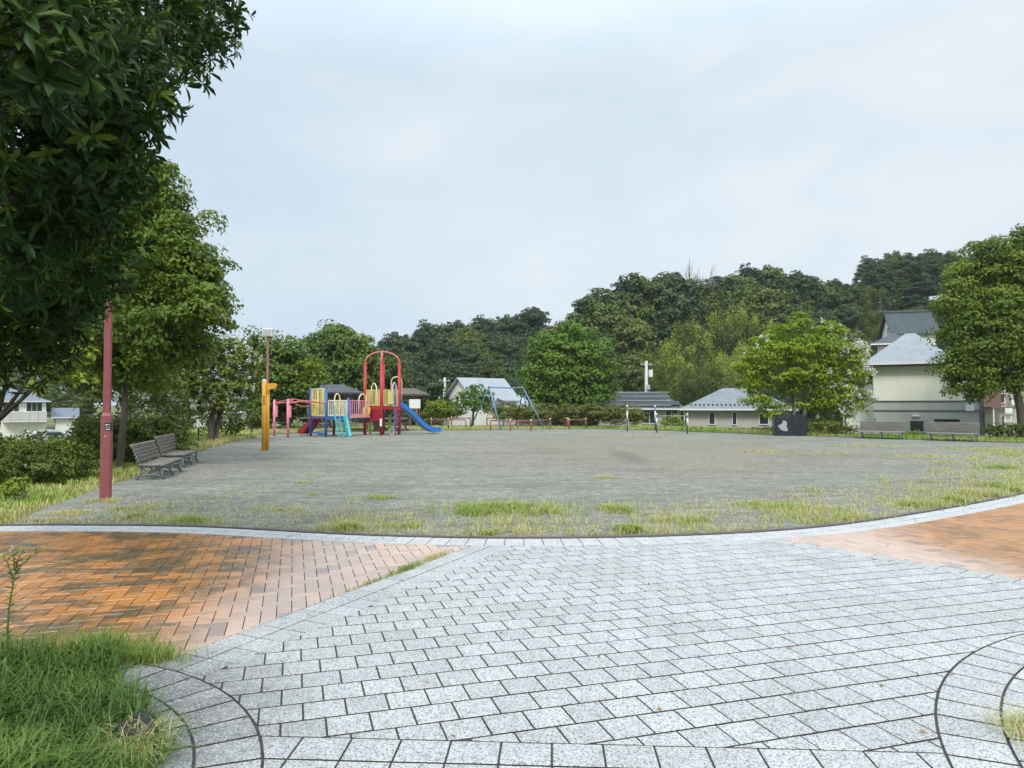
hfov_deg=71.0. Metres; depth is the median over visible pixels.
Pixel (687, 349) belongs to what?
bamboo
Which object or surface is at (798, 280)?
evergreen tree
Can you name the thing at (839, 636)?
plaza paving
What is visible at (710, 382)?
power line
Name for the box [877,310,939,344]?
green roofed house
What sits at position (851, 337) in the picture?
woodland tree
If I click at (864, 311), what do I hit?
bamboo
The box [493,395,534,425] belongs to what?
garage building
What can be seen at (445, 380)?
utility pole
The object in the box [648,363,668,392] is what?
bamboo
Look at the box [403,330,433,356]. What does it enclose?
evergreen tree
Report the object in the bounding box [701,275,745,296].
evergreen tree
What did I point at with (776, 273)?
woodland tree
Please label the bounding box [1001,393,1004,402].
window
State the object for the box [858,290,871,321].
bamboo
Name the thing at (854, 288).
woodland tree
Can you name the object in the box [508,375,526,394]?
evergreen tree
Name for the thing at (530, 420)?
play fence
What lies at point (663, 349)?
bamboo
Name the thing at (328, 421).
picnic table
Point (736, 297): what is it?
woodland tree
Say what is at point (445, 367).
evergreen tree
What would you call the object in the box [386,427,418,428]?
edging log
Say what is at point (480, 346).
woodland tree
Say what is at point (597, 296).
evergreen tree
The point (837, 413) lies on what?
woodland tree
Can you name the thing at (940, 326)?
evergreen tree
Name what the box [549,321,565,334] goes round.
chinquapin tree
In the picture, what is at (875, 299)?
bamboo
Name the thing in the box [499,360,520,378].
evergreen tree
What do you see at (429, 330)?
evergreen tree
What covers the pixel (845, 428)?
hedge
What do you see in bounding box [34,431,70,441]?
parked car
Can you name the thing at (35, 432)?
parked car
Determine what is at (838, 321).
woodland tree
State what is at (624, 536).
kerb
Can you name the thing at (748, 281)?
woodland tree
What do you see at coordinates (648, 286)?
woodland tree
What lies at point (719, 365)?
bamboo
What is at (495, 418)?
play fence
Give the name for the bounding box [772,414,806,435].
stone sign
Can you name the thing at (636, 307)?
woodland tree
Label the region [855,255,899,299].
evergreen tree
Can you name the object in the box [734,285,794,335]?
woodland tree
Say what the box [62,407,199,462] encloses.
viburnum bush
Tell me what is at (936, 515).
paving edge
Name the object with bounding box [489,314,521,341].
evergreen tree
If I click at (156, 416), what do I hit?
spirea bush
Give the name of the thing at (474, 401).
young maple tree
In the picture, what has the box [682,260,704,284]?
bare tree
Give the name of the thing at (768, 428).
shrub
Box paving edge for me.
[0,494,1023,545]
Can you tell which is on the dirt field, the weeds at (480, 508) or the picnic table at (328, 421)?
the weeds at (480, 508)
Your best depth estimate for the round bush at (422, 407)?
49.75 m
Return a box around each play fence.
[430,418,465,427]
[451,417,470,425]
[486,417,521,425]
[490,418,550,430]
[545,417,567,426]
[568,418,585,429]
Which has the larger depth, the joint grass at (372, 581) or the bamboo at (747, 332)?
the bamboo at (747, 332)
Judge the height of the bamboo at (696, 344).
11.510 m
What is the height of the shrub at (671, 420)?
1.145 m
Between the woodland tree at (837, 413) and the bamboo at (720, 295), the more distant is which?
the bamboo at (720, 295)
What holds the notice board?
on the ground at (50, 423)
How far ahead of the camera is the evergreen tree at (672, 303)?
92.11 m
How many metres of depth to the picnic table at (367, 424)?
38.53 m
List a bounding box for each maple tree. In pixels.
[292,357,328,421]
[451,383,495,425]
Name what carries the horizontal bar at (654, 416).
on the dirt field
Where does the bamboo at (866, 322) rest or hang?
on the ground at (50, 423)
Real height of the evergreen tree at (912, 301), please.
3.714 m
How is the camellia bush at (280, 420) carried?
on the ground at (50, 423)
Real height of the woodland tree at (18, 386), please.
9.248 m
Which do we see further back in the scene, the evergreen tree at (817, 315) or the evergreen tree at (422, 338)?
the evergreen tree at (422, 338)
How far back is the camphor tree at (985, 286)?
30.41 m
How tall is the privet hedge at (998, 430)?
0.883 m
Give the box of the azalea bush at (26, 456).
[0,429,99,485]
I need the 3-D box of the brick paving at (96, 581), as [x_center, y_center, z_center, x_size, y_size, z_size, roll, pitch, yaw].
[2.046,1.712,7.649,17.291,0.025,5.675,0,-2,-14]
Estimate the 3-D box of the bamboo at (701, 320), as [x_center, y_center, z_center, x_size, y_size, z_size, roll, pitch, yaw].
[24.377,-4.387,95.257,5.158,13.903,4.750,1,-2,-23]
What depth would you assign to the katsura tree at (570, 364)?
54.05 m
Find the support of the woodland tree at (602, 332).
on the ground at (50, 423)
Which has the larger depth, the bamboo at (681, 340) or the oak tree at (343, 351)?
the bamboo at (681, 340)
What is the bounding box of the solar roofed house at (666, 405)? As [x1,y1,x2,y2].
[598,392,684,426]
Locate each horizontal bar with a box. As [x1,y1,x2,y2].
[626,405,655,430]
[655,413,687,433]
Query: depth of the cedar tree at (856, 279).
128.21 m
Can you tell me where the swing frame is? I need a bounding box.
[470,386,543,429]
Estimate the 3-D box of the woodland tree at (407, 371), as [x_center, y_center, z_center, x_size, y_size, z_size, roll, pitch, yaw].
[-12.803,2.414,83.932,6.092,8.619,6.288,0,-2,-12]
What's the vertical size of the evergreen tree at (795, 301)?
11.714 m
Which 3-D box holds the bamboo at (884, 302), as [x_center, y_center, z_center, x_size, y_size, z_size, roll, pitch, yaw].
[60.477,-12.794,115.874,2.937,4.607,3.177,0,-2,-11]
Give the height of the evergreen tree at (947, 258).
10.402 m
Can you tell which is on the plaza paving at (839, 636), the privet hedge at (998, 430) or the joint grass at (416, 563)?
the joint grass at (416, 563)
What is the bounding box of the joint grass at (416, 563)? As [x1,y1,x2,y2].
[386,557,431,578]
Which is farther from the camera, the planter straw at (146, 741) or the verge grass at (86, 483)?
the verge grass at (86, 483)
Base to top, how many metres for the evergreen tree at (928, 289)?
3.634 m
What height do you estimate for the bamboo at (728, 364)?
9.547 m
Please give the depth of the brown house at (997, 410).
42.18 m
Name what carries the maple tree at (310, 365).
on the ground at (50, 423)
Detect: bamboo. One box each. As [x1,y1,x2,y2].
[634,344,665,384]
[637,369,644,386]
[648,350,673,383]
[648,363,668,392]
[648,364,682,424]
[649,334,676,369]
[660,332,698,396]
[663,332,689,419]
[664,320,680,343]
[664,348,696,424]
[675,314,700,359]
[678,364,709,424]
[682,350,704,398]
[686,366,719,401]
[688,329,714,389]
[689,316,715,357]
[692,353,722,400]
[694,306,717,329]
[696,295,730,336]
[698,319,740,358]
[699,311,731,341]
[701,338,726,389]
[703,310,719,350]
[710,296,733,330]
[712,354,740,386]
[713,286,735,318]
[713,353,747,387]
[714,337,749,387]
[716,319,751,359]
[717,367,737,390]
[721,301,766,343]
[721,322,756,355]
[722,321,755,362]
[742,344,769,385]
[757,319,774,342]
[854,301,874,336]
[855,317,870,338]
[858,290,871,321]
[864,320,881,340]
[865,285,883,314]
[866,307,884,333]
[877,291,894,314]
[885,298,901,310]
[906,304,924,309]
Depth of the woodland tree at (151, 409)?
97.26 m
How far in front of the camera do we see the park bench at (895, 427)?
30.80 m
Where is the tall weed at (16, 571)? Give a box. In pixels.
[0,545,44,664]
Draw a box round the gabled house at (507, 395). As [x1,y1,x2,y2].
[444,377,521,425]
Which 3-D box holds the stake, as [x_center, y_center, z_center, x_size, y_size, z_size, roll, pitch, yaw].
[-11.353,1.760,25.951,0.100,0.982,0.080,0,-2,0]
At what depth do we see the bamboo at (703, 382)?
79.89 m
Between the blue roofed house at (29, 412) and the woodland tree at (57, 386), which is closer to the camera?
the blue roofed house at (29, 412)
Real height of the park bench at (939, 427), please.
0.758 m
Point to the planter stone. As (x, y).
(146, 720)
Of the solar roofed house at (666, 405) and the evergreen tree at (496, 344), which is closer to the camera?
the solar roofed house at (666, 405)
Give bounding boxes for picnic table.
[298,417,332,427]
[339,418,368,431]
[372,418,409,429]
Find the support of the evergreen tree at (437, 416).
on the ground at (50, 423)
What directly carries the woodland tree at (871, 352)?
on the ground at (50, 423)
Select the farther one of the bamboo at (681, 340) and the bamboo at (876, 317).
the bamboo at (876, 317)
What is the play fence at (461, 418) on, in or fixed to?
on the ground at (50, 423)
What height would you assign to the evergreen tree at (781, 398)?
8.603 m
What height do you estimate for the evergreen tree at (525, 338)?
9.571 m
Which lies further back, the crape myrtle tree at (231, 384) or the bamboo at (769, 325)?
the bamboo at (769, 325)
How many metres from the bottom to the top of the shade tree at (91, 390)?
5.332 m
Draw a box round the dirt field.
[13,429,1023,536]
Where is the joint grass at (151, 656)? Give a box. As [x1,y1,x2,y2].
[100,639,213,669]
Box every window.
[2,402,18,411]
[26,402,42,411]
[644,410,654,423]
[665,410,677,423]
[709,411,714,424]
[732,412,736,424]
[759,414,768,424]
[909,420,924,431]
[934,419,959,421]
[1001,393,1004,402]
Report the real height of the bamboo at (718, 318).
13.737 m
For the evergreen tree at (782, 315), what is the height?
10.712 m
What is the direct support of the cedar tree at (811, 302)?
on the ground at (50, 423)
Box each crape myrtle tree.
[112,367,200,421]
[169,329,266,441]
[725,311,878,432]
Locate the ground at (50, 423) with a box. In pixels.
[1,299,1023,523]
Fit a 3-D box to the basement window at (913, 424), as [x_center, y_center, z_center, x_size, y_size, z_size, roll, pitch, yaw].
[21.506,2.239,38.099,0.720,0.650,0.090,-1,-2,30]
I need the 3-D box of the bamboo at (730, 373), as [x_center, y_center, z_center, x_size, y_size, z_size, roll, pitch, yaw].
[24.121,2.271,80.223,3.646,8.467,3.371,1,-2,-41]
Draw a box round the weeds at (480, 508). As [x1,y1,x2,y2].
[11,430,1023,536]
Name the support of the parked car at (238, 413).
on the ground at (50, 423)
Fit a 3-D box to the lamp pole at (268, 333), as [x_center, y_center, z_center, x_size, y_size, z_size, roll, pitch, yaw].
[-11.943,-0.122,35.143,0.584,5.195,0.315,0,-2,0]
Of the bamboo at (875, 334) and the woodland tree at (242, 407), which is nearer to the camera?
the woodland tree at (242, 407)
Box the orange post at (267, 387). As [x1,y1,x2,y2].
[261,379,276,450]
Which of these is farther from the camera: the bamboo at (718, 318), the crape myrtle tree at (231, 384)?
the bamboo at (718, 318)
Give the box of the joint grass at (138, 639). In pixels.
[26,618,193,649]
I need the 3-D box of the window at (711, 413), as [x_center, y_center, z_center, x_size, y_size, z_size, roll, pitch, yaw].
[12.773,2.180,45.803,0.420,0.850,0.090,0,-2,17]
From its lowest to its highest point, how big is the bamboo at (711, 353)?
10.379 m
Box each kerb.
[0,492,1023,538]
[269,429,1023,442]
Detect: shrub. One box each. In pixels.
[657,413,686,426]
[751,426,771,430]
[903,429,920,435]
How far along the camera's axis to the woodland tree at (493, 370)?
88.26 m
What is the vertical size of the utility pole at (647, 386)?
8.303 m
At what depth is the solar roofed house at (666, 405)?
54.79 m
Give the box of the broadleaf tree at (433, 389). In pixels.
[414,380,455,424]
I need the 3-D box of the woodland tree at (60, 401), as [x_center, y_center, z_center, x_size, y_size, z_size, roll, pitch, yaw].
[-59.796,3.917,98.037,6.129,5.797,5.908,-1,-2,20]
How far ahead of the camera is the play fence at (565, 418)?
45.63 m
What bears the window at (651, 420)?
in the solar roofed house at (666, 405)
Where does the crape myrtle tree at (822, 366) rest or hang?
on the ground at (50, 423)
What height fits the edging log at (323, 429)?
0.180 m
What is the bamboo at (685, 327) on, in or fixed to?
on the ground at (50, 423)
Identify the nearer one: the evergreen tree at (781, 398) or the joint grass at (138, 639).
the joint grass at (138, 639)
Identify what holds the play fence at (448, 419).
on the ground at (50, 423)
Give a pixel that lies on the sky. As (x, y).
(375, 168)
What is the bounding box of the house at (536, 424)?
[522,407,551,425]
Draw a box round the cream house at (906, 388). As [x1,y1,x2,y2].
[843,333,982,435]
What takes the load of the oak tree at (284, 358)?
on the ground at (50, 423)
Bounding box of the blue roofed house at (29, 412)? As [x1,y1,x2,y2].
[0,387,50,438]
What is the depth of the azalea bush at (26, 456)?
13.72 m
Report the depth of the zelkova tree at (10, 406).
15.02 m
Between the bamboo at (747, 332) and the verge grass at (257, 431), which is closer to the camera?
the verge grass at (257, 431)
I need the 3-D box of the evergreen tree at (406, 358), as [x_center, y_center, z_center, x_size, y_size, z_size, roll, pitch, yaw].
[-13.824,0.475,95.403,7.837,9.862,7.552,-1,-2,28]
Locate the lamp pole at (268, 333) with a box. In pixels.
[262,328,274,382]
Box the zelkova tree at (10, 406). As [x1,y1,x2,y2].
[0,320,101,425]
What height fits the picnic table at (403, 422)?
0.758 m
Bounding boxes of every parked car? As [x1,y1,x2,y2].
[20,430,58,440]
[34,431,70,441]
[194,411,246,426]
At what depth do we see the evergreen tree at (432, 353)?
96.90 m
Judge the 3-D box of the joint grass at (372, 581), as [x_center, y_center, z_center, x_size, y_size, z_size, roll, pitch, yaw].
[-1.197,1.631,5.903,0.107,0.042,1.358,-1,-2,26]
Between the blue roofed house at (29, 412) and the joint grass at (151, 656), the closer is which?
the joint grass at (151, 656)
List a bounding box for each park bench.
[130,440,181,479]
[154,433,198,467]
[858,421,904,439]
[927,422,979,441]
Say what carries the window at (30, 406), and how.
in the blue roofed house at (29, 412)
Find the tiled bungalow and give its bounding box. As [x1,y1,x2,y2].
[679,388,797,430]
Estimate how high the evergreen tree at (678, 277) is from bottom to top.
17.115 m
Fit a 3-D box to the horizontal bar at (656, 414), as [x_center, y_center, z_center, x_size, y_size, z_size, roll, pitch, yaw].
[8.198,2.008,36.827,0.114,1.030,2.002,1,-2,-42]
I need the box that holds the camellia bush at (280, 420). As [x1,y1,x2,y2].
[248,397,338,428]
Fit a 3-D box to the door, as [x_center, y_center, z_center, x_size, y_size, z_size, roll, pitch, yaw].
[27.832,2.346,42.501,0.360,1.400,0.060,0,-2,0]
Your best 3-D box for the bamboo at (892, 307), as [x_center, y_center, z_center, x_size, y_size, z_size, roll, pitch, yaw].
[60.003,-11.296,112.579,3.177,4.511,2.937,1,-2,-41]
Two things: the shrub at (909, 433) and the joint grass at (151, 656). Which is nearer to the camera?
the joint grass at (151, 656)
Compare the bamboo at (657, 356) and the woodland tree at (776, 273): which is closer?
the bamboo at (657, 356)
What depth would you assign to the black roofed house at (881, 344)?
53.03 m
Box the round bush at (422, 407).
[413,402,429,423]
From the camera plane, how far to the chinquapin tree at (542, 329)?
94.87 m
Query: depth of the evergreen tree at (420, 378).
78.86 m
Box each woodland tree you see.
[1,368,29,391]
[35,389,65,421]
[36,378,61,390]
[48,392,101,426]
[60,378,83,392]
[145,403,181,416]
[221,393,253,415]
[342,395,385,424]
[401,368,422,376]
[444,325,492,347]
[471,340,499,362]
[480,357,513,378]
[560,298,657,358]
[580,292,660,366]
[586,325,629,424]
[601,347,648,402]
[616,272,682,353]
[674,278,718,314]
[718,289,769,335]
[720,273,758,287]
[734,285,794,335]
[757,264,802,300]
[774,341,820,414]
[804,274,833,309]
[807,356,847,424]
[810,357,870,430]
[820,316,846,334]
[828,328,873,358]
[845,283,864,307]
[864,350,877,380]
[883,250,918,303]
[911,248,946,297]
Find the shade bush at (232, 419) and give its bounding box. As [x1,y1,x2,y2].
[176,406,271,435]
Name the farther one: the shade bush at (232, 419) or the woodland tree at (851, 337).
the woodland tree at (851, 337)
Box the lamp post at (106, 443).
[99,303,112,499]
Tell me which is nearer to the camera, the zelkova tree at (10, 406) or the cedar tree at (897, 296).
the zelkova tree at (10, 406)
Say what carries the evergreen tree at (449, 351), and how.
on the ground at (50, 423)
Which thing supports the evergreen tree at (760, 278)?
on the ground at (50, 423)
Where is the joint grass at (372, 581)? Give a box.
[314,569,401,603]
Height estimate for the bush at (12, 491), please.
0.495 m
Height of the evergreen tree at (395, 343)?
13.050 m
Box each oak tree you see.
[239,325,332,428]
[297,319,391,424]
[360,353,416,424]
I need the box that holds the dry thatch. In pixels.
[31,447,1023,535]
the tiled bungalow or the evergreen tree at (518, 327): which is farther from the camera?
the evergreen tree at (518, 327)
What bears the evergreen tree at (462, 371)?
on the ground at (50, 423)
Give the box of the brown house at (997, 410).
[982,373,1017,436]
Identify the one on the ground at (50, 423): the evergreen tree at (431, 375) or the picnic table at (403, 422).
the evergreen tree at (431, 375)
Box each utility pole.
[439,378,449,425]
[640,361,652,391]
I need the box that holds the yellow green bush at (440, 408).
[420,397,461,425]
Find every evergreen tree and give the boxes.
[0,0,255,401]
[377,331,422,356]
[385,370,428,417]
[385,383,440,425]
[395,352,429,368]
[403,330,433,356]
[407,360,446,386]
[413,319,452,344]
[414,341,446,366]
[423,384,442,425]
[426,340,464,366]
[430,359,457,387]
[437,320,465,355]
[440,362,485,386]
[451,343,484,366]
[468,314,500,342]
[469,357,492,377]
[486,335,516,362]
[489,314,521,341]
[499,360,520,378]
[503,316,533,334]
[503,337,525,363]
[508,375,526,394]
[514,306,551,341]
[517,355,558,405]
[518,334,538,362]
[571,287,632,348]
[610,273,669,353]
[641,272,696,324]
[643,271,714,353]
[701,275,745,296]
[734,262,788,292]
[755,293,806,335]
[760,367,811,414]
[767,308,813,336]
[781,270,825,310]
[792,304,836,334]
[817,287,864,332]
[818,278,851,309]
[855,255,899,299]
[896,294,936,310]
[897,252,938,288]
[899,281,943,296]
[930,251,962,281]
[930,274,953,291]
[935,317,956,340]
[936,337,953,351]
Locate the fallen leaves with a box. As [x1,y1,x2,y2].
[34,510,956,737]
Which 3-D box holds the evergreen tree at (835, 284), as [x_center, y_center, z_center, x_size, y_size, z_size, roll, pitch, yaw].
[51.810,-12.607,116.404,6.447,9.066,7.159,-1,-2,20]
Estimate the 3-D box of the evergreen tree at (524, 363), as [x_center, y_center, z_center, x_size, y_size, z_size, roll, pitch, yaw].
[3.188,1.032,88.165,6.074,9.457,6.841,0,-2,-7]
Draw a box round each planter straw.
[76,710,209,767]
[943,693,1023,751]
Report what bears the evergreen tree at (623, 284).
on the ground at (50, 423)
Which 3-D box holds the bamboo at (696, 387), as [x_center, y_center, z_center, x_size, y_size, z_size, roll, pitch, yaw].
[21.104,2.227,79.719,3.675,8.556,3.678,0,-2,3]
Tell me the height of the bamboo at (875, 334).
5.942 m
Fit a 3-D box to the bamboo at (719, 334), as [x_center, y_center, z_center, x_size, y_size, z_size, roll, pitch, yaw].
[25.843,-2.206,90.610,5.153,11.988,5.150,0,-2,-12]
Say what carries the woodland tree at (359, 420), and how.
on the ground at (50, 423)
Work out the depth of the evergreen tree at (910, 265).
131.96 m
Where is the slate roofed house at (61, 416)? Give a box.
[51,408,79,430]
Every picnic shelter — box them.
[305,385,363,426]
[386,388,430,425]
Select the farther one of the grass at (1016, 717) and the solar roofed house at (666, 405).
the solar roofed house at (666, 405)
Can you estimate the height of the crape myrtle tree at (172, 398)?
2.839 m
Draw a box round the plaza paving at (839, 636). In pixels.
[7,539,1023,767]
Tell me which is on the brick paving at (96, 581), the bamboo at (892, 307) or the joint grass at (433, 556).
the joint grass at (433, 556)
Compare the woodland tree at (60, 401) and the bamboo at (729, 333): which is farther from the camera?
the woodland tree at (60, 401)
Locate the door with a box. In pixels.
[982,412,984,434]
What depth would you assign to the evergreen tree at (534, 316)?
120.95 m
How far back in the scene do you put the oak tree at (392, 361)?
57.64 m
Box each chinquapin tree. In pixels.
[530,326,559,405]
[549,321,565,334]
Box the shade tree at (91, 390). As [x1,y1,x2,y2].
[39,366,211,419]
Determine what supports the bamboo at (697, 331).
on the ground at (50, 423)
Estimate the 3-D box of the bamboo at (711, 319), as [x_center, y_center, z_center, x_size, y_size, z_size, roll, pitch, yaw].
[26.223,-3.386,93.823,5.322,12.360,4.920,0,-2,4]
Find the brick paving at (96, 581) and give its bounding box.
[0,503,1023,665]
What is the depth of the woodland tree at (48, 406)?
98.45 m
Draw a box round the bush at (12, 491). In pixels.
[0,476,31,499]
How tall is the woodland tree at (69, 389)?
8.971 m
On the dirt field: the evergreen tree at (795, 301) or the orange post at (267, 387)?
the orange post at (267, 387)
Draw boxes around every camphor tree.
[51,154,243,467]
[920,223,1023,436]
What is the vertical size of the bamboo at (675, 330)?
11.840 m
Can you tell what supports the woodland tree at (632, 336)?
on the ground at (50, 423)
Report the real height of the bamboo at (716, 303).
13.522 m
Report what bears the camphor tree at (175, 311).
on the ground at (50, 423)
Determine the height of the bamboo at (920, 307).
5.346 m
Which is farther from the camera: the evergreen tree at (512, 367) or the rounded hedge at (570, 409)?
the evergreen tree at (512, 367)
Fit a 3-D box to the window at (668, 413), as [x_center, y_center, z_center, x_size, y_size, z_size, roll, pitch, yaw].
[11.987,2.405,53.936,0.900,1.200,0.090,0,-2,10]
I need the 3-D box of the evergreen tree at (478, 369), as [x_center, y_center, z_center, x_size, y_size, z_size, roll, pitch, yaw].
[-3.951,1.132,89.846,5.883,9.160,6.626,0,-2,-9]
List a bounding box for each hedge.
[487,402,584,425]
[577,403,649,426]
[807,420,861,435]
[980,422,1023,437]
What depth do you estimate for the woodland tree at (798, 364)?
87.44 m
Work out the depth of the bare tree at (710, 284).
101.55 m
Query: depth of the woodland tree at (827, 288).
111.74 m
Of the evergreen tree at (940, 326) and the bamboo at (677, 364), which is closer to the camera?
the bamboo at (677, 364)
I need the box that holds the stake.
[196,419,199,441]
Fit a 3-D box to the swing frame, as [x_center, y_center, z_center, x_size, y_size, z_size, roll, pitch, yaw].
[-0.191,1.470,44.187,3.470,2.576,5.637,-1,-2,39]
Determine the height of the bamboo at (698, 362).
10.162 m
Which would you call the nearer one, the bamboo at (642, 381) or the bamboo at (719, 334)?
the bamboo at (642, 381)
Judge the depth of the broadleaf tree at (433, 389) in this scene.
61.68 m
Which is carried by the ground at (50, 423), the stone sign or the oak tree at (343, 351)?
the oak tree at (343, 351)
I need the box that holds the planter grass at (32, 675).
[0,624,215,767]
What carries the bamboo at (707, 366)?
on the ground at (50, 423)
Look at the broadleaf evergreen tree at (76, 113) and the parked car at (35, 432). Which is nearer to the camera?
the broadleaf evergreen tree at (76, 113)
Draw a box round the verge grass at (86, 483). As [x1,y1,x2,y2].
[0,431,259,523]
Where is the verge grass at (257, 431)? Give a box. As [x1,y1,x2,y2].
[188,424,1023,441]
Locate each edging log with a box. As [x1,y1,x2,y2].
[314,428,362,430]
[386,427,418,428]
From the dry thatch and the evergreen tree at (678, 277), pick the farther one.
the evergreen tree at (678, 277)
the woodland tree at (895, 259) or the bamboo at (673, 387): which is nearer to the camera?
the bamboo at (673, 387)
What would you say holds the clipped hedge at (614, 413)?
on the ground at (50, 423)
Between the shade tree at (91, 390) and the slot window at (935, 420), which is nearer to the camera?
the shade tree at (91, 390)
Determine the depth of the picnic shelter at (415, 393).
47.48 m
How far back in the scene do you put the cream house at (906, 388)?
38.41 m
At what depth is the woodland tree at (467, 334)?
115.24 m
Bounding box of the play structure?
[273,351,441,436]
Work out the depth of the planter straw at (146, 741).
3.00 m
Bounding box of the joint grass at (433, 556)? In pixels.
[409,549,452,563]
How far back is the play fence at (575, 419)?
42.10 m
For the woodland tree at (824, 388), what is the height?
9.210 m
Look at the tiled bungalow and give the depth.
45.75 m
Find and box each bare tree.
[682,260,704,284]
[692,265,721,304]
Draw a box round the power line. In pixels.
[648,368,812,395]
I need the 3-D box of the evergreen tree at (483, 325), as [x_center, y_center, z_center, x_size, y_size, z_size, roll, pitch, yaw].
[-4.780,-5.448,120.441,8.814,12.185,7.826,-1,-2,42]
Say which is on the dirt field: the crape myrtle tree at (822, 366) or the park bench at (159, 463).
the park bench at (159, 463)
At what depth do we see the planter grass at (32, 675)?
3.33 m
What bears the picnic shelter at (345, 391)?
on the ground at (50, 423)
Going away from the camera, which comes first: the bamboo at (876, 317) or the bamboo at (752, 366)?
the bamboo at (752, 366)
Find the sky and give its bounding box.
[0,0,1023,404]
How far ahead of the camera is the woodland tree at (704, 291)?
98.21 m
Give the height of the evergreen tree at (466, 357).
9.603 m
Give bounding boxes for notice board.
[409,399,419,425]
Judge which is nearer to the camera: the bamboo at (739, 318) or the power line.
the power line
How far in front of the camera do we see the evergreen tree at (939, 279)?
123.98 m
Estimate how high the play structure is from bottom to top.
4.107 m
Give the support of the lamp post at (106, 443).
on the dirt field
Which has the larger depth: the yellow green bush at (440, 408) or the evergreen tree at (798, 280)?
the evergreen tree at (798, 280)
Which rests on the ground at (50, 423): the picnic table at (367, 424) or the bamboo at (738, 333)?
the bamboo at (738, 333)
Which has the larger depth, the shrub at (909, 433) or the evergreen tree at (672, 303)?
the evergreen tree at (672, 303)
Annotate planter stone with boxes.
[112,710,158,750]
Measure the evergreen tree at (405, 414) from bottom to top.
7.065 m
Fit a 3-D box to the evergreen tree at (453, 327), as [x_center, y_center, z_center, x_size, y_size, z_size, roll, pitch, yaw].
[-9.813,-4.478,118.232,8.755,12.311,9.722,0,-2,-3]
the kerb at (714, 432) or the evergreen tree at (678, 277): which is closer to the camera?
the kerb at (714, 432)
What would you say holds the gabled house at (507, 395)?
on the ground at (50, 423)
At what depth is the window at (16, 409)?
80.81 m
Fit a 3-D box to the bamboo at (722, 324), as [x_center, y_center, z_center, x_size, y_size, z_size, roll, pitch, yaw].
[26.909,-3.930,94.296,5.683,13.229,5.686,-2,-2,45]
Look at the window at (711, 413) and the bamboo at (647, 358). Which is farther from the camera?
the bamboo at (647, 358)
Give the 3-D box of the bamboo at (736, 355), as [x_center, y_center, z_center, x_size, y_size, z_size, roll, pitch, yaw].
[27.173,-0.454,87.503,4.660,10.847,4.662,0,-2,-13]
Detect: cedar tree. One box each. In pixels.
[806,300,816,312]
[851,268,870,307]
[891,285,904,302]
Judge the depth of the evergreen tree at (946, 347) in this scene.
92.42 m
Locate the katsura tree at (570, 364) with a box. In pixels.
[514,319,624,424]
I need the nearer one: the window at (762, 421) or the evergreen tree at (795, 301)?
the window at (762, 421)
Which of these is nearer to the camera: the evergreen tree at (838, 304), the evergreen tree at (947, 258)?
the evergreen tree at (838, 304)
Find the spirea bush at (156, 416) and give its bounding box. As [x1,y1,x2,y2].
[135,413,197,451]
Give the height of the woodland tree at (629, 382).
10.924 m
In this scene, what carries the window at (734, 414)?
in the tiled bungalow
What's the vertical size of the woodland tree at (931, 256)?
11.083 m
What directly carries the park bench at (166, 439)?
on the dirt field
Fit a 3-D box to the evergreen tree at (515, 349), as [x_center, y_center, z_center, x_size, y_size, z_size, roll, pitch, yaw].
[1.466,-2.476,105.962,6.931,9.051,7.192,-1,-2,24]

